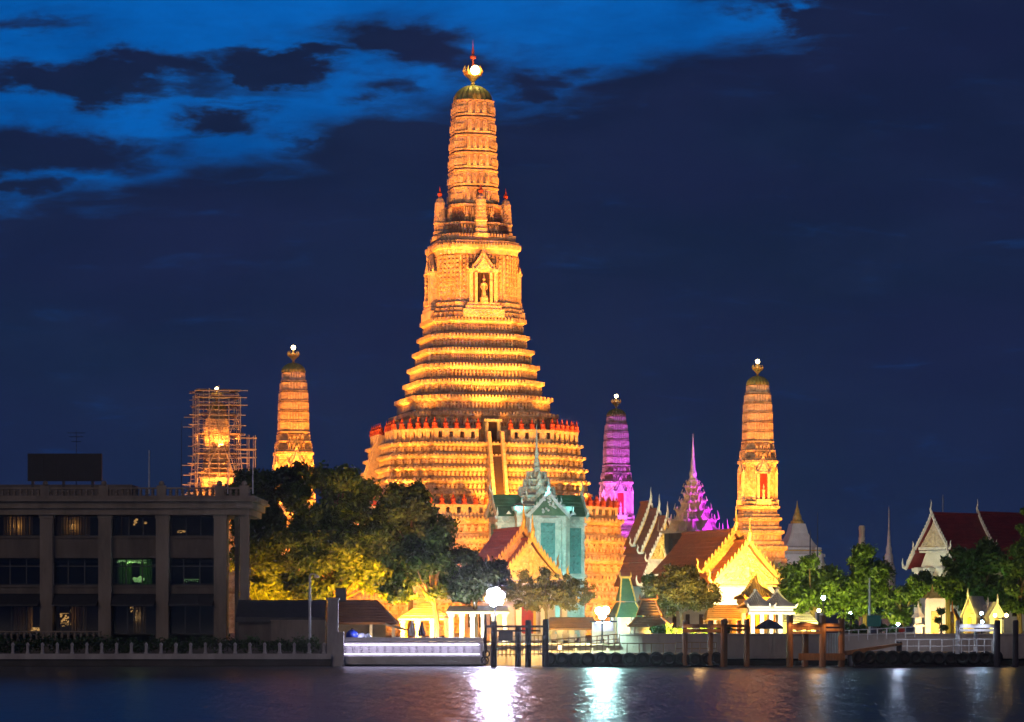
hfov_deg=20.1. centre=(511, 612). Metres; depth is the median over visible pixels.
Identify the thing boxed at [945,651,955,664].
tyre fender
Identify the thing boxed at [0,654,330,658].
terrace kerb
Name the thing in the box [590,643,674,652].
pontoon railing
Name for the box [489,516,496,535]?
window
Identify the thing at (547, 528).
window
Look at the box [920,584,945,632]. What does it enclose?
golden shrine
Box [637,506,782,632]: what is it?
temple hall
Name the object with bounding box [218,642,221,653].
bollard
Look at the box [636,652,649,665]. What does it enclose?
tyre fender
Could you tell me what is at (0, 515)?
window
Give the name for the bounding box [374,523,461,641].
leafy tree
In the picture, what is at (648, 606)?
riverside sala
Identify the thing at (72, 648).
bollard
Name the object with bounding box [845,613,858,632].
topiary tree
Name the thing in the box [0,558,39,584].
window
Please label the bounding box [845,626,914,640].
promenade railing
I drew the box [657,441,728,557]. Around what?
spired hall
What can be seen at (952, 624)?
door
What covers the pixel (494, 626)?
mooring gantry
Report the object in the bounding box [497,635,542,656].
gangway railing
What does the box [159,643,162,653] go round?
bollard
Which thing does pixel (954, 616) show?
gabled house
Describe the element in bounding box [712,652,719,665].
tyre fender
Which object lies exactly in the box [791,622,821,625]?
jetty roof
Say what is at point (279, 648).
bollard
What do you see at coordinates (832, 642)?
jetty railing
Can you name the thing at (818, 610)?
lamp post
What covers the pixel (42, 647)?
bollard
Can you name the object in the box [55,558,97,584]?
window
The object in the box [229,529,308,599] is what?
leafy tree
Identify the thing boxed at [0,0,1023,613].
sky
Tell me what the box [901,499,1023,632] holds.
monastery hall
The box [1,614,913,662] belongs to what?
ground
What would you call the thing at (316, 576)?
lamp post
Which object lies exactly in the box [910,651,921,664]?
tyre fender
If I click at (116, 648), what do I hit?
bollard
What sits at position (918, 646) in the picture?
pontoon railing
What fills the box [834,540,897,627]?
leafy tree
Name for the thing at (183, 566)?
window
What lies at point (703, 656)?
tyre fender
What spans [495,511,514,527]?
window
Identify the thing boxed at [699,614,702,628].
window
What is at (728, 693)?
river
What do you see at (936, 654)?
tyre fender
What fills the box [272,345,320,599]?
corner tower
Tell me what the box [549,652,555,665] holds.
tyre fender
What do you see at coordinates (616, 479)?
corner tower
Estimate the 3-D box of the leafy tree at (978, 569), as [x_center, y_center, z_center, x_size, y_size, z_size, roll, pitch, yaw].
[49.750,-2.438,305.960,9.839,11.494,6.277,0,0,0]
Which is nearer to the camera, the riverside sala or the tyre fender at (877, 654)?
the tyre fender at (877, 654)
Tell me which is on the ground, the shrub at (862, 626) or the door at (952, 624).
the shrub at (862, 626)
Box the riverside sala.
[626,595,672,632]
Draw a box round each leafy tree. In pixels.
[225,460,311,599]
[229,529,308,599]
[259,460,406,575]
[280,532,413,602]
[363,478,461,636]
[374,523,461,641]
[443,544,517,641]
[499,565,596,618]
[640,563,723,627]
[776,552,853,631]
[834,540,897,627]
[883,582,926,626]
[905,569,965,632]
[940,535,1015,610]
[998,560,1023,632]
[1000,507,1023,577]
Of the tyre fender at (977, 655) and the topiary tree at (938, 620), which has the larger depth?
the topiary tree at (938, 620)
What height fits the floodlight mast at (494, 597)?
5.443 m
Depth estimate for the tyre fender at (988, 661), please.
266.14 m
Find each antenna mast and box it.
[809,531,810,612]
[817,512,817,631]
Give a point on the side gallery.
(731, 614)
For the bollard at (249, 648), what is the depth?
267.99 m
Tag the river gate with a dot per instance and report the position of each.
(756, 602)
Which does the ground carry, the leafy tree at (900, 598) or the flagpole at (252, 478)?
the leafy tree at (900, 598)
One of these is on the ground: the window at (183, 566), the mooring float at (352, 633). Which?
the mooring float at (352, 633)
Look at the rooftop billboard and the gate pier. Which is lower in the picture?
the gate pier
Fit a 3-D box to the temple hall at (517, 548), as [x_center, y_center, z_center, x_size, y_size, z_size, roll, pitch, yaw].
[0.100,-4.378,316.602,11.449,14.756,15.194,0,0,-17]
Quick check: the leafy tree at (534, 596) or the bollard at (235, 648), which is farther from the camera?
the leafy tree at (534, 596)
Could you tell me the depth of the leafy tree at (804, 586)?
296.90 m
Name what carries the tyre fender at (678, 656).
hanging from the floating pontoon at (628, 659)
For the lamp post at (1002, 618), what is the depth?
278.95 m
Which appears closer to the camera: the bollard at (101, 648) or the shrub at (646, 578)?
the bollard at (101, 648)
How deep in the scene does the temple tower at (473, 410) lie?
392.64 m
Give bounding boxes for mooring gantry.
[485,619,548,666]
[682,620,725,666]
[722,619,749,666]
[786,615,844,666]
[955,620,993,653]
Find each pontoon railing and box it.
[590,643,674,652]
[675,642,716,652]
[895,639,952,650]
[953,639,992,652]
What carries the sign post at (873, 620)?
on the ground
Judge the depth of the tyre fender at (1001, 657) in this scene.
266.16 m
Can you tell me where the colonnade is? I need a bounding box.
[446,606,508,641]
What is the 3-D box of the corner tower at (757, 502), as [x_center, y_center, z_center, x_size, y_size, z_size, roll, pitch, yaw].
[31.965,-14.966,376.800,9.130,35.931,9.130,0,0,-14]
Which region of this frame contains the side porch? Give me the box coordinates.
[776,612,817,632]
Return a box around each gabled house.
[951,601,961,632]
[960,590,985,632]
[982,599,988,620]
[983,594,1005,632]
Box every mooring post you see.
[994,620,999,666]
[1012,620,1017,666]
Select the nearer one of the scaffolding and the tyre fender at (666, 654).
the tyre fender at (666, 654)
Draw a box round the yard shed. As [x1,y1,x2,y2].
[236,600,326,642]
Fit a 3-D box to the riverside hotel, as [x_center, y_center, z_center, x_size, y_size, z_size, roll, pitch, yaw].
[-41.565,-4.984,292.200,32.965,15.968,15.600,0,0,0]
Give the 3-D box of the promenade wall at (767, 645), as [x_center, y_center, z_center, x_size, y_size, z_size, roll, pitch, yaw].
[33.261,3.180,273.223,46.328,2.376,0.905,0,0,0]
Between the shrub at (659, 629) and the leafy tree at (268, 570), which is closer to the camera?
the shrub at (659, 629)
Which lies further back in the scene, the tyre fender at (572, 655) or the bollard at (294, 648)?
the bollard at (294, 648)
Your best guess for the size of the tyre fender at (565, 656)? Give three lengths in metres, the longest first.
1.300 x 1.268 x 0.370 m
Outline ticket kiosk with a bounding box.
[590,621,616,642]
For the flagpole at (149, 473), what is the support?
on the riverside hotel
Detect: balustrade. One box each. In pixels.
[0,631,101,642]
[0,632,322,653]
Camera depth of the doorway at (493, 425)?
388.81 m
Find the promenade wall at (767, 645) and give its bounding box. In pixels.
[619,633,1023,658]
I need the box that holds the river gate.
[736,589,797,632]
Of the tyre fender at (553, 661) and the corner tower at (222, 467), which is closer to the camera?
the tyre fender at (553, 661)
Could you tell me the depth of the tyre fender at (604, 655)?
266.15 m
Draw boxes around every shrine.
[484,424,588,636]
[912,601,924,632]
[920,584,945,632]
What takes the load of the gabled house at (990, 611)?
on the ground
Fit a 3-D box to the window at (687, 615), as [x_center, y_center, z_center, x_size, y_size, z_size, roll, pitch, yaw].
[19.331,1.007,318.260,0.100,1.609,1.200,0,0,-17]
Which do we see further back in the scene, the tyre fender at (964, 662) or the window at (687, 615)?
the window at (687, 615)
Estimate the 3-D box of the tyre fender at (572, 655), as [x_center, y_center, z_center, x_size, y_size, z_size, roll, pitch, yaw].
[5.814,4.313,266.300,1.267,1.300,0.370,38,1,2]
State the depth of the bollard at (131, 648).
267.99 m
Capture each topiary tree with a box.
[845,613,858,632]
[872,606,888,632]
[934,607,948,632]
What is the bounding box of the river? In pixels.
[0,665,1023,721]
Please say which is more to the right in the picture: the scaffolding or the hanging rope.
the hanging rope
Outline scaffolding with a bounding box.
[182,386,256,563]
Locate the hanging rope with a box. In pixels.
[481,614,489,664]
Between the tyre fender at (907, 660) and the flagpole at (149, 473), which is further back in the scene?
the flagpole at (149, 473)
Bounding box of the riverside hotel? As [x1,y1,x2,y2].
[0,481,269,642]
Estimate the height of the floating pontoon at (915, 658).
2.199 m
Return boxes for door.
[522,607,532,633]
[951,623,953,632]
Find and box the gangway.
[845,642,901,654]
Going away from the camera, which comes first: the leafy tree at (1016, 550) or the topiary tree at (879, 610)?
the topiary tree at (879, 610)
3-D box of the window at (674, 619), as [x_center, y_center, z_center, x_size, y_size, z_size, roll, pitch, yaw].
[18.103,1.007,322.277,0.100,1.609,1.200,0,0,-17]
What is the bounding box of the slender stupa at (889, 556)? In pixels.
[882,510,895,632]
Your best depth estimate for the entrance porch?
301.28 m
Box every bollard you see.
[11,642,14,653]
[26,642,29,653]
[40,642,44,653]
[55,642,58,653]
[70,642,73,653]
[85,643,88,653]
[100,642,103,653]
[114,642,118,653]
[129,642,133,653]
[144,642,147,653]
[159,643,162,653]
[174,642,177,653]
[188,642,192,653]
[203,642,207,653]
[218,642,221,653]
[233,642,236,653]
[248,642,251,653]
[263,642,266,653]
[277,642,281,653]
[292,642,296,653]
[307,642,310,653]
[322,643,325,653]
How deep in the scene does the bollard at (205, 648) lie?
267.99 m
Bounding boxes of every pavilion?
[398,602,448,641]
[548,617,594,642]
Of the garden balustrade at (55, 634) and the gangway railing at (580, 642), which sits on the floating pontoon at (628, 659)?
the gangway railing at (580, 642)
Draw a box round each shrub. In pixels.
[640,572,657,616]
[649,623,670,632]
[669,626,707,632]
[852,624,867,632]
[885,624,901,632]
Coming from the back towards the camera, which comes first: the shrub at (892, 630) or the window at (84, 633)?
the window at (84, 633)
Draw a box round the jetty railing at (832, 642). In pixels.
[826,633,837,652]
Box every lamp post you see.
[308,573,318,638]
[817,608,820,631]
[821,595,824,614]
[993,614,1007,632]
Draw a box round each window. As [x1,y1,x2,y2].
[0,515,39,535]
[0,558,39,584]
[0,605,39,634]
[55,515,97,535]
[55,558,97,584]
[55,605,97,634]
[113,515,155,535]
[113,558,155,584]
[113,605,155,634]
[170,515,213,535]
[170,558,213,584]
[170,605,213,634]
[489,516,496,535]
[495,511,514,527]
[535,515,560,568]
[570,513,586,576]
[672,614,676,627]
[686,614,689,623]
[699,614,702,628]
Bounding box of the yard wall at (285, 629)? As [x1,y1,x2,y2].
[270,620,325,643]
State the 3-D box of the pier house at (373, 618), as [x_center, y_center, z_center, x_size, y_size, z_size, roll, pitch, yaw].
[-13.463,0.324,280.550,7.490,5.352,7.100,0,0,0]
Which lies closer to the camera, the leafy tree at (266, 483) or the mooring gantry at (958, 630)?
the mooring gantry at (958, 630)
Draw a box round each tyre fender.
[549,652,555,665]
[556,652,568,665]
[568,652,581,665]
[582,652,594,665]
[594,652,607,665]
[609,652,622,665]
[622,652,635,665]
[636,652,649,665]
[650,652,662,664]
[663,652,675,664]
[676,652,688,665]
[689,652,700,665]
[701,652,713,665]
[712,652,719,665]
[851,651,863,664]
[864,650,874,664]
[875,650,887,663]
[887,650,898,663]
[899,650,909,663]
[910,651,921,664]
[922,651,933,664]
[933,651,944,664]
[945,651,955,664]
[956,651,968,664]
[968,651,979,664]
[980,651,991,664]
[991,652,1002,663]
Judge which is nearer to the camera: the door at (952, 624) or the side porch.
the door at (952, 624)
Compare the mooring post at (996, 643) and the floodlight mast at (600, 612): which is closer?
the mooring post at (996, 643)
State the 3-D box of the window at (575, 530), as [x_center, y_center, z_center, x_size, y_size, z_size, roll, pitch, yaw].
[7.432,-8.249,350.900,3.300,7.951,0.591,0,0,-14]
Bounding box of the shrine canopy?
[608,572,643,642]
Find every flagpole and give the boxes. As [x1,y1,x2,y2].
[148,450,149,493]
[252,461,253,493]
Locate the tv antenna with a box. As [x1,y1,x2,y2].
[69,436,82,484]
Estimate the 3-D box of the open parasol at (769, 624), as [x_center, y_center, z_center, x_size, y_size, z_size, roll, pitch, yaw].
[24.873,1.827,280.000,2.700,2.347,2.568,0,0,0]
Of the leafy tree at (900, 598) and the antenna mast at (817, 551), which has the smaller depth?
the leafy tree at (900, 598)
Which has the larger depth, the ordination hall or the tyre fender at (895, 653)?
the ordination hall
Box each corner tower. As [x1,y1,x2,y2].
[199,387,239,632]
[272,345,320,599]
[599,394,633,548]
[733,359,796,632]
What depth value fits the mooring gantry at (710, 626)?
265.47 m
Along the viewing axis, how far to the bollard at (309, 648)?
267.98 m
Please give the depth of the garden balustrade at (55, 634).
283.88 m
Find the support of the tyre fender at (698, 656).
hanging from the floating pontoon at (628, 659)
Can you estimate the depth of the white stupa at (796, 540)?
428.04 m
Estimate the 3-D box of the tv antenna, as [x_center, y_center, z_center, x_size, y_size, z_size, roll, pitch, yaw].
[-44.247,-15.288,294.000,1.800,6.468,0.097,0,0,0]
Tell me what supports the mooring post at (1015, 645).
in the river
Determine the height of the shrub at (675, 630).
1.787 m
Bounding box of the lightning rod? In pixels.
[181,420,181,489]
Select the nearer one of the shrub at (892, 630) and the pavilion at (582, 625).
the shrub at (892, 630)
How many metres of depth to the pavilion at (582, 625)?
284.66 m
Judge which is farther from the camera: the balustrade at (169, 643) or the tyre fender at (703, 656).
the balustrade at (169, 643)
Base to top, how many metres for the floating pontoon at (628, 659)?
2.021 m
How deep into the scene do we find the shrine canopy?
289.60 m
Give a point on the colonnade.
(451, 615)
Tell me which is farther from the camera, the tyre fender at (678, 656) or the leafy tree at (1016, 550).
the leafy tree at (1016, 550)
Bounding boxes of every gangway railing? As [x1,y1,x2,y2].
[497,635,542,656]
[540,634,619,654]
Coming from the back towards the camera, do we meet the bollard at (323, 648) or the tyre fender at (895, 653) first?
the bollard at (323, 648)
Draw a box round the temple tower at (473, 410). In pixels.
[334,47,626,634]
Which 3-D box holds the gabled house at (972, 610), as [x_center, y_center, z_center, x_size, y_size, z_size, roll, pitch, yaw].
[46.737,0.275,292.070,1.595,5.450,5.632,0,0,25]
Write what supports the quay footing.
on the ground
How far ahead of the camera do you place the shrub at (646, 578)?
299.62 m
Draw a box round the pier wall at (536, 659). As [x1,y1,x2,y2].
[486,643,619,664]
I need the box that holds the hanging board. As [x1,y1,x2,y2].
[499,628,512,640]
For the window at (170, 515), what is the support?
in the riverside hotel
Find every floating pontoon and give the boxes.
[541,653,718,666]
[848,651,993,666]
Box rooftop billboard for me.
[28,454,101,495]
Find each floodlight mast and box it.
[485,587,504,620]
[595,606,609,642]
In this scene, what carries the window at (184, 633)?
in the riverside hotel
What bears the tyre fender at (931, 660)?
hanging from the floating pontoon at (915, 658)
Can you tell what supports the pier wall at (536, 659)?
in the river
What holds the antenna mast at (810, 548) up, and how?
on the ground
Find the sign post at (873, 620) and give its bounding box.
[867,578,880,632]
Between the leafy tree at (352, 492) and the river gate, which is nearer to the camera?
the river gate
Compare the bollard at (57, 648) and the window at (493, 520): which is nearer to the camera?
the bollard at (57, 648)
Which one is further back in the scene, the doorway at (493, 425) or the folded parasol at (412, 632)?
the doorway at (493, 425)
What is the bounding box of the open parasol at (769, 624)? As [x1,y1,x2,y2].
[755,619,782,632]
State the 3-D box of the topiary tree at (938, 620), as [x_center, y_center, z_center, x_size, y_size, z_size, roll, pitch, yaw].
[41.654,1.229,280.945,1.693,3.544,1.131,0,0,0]
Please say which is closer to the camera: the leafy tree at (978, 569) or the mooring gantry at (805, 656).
the mooring gantry at (805, 656)
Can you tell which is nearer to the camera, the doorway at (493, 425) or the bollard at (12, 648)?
the bollard at (12, 648)
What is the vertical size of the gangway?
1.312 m
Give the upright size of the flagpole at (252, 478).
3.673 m
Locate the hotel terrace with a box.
[0,659,330,665]
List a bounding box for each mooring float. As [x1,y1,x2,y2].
[346,628,357,641]
[358,632,365,641]
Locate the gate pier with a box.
[326,598,343,665]
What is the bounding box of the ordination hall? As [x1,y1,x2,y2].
[614,489,669,632]
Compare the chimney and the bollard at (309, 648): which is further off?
the chimney
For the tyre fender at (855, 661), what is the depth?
266.15 m
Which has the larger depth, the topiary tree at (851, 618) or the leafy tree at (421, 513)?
the leafy tree at (421, 513)
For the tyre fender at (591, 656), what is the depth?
266.16 m
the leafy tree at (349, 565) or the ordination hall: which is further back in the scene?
the ordination hall
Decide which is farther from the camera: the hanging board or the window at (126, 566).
the window at (126, 566)
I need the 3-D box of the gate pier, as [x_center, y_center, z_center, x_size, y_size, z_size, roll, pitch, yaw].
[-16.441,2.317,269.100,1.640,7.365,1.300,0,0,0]
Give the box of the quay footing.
[727,659,1023,664]
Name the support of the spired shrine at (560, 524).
on the ground
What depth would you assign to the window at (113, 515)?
286.90 m
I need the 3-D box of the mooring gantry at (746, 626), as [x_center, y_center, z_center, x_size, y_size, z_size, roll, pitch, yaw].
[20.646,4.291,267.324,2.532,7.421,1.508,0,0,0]
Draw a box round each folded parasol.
[408,620,415,641]
[418,620,425,641]
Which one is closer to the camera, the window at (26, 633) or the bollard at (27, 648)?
the bollard at (27, 648)
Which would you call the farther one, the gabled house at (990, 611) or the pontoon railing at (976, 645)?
the gabled house at (990, 611)
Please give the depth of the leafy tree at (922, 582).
291.37 m
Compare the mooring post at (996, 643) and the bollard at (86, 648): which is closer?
the mooring post at (996, 643)
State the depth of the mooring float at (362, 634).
273.17 m
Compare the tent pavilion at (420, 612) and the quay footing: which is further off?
the tent pavilion at (420, 612)
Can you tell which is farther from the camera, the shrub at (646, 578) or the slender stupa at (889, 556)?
the slender stupa at (889, 556)
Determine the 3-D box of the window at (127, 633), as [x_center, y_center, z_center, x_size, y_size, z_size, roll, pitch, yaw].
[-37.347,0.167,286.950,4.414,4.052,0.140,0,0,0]
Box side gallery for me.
[703,605,747,632]
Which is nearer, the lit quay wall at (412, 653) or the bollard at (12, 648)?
the bollard at (12, 648)
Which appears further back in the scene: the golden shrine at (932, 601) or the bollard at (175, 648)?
the golden shrine at (932, 601)
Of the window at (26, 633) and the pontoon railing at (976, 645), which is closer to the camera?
the pontoon railing at (976, 645)
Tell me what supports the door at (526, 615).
in the temple hall at (517, 548)
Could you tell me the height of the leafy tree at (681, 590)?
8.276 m
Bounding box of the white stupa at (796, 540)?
[782,502,825,631]
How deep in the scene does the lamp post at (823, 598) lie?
275.94 m
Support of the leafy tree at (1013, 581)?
on the ground
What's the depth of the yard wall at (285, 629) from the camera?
273.80 m
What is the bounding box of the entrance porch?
[734,569,774,632]
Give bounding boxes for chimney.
[859,525,864,624]
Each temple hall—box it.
[453,506,582,640]
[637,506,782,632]
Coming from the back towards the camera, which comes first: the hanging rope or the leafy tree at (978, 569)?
the leafy tree at (978, 569)
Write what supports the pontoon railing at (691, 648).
on the floating pontoon at (628, 659)
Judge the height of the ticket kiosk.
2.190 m
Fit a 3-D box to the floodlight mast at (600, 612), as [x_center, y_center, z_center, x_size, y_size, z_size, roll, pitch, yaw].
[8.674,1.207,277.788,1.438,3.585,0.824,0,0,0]
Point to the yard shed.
(254, 618)
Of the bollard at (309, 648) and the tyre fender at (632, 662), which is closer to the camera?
the tyre fender at (632, 662)
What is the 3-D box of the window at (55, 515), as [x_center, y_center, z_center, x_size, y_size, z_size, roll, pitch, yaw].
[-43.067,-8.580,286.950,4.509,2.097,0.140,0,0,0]
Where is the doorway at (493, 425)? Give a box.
[482,419,501,441]
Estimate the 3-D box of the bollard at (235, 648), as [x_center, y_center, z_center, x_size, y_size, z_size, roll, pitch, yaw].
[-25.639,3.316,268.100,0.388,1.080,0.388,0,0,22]
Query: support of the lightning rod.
on the riverside hotel
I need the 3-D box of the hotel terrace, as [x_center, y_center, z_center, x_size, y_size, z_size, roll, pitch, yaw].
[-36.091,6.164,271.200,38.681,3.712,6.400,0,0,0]
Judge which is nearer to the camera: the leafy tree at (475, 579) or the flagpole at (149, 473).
the leafy tree at (475, 579)
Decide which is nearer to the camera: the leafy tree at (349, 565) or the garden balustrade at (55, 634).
the garden balustrade at (55, 634)
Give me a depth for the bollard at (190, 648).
267.98 m
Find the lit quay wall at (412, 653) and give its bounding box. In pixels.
[344,637,483,665]
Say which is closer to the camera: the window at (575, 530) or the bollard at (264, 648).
the bollard at (264, 648)
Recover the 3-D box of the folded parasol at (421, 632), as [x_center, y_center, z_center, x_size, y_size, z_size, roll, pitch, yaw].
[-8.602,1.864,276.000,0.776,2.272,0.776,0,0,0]
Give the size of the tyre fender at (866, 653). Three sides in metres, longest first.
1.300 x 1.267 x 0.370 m
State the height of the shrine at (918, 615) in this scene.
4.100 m
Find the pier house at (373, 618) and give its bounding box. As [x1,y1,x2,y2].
[335,588,408,641]
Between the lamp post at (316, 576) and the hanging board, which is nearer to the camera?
the hanging board
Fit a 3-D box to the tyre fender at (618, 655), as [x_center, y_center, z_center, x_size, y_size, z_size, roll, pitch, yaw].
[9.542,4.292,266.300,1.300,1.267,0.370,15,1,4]
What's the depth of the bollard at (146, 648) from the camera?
267.98 m

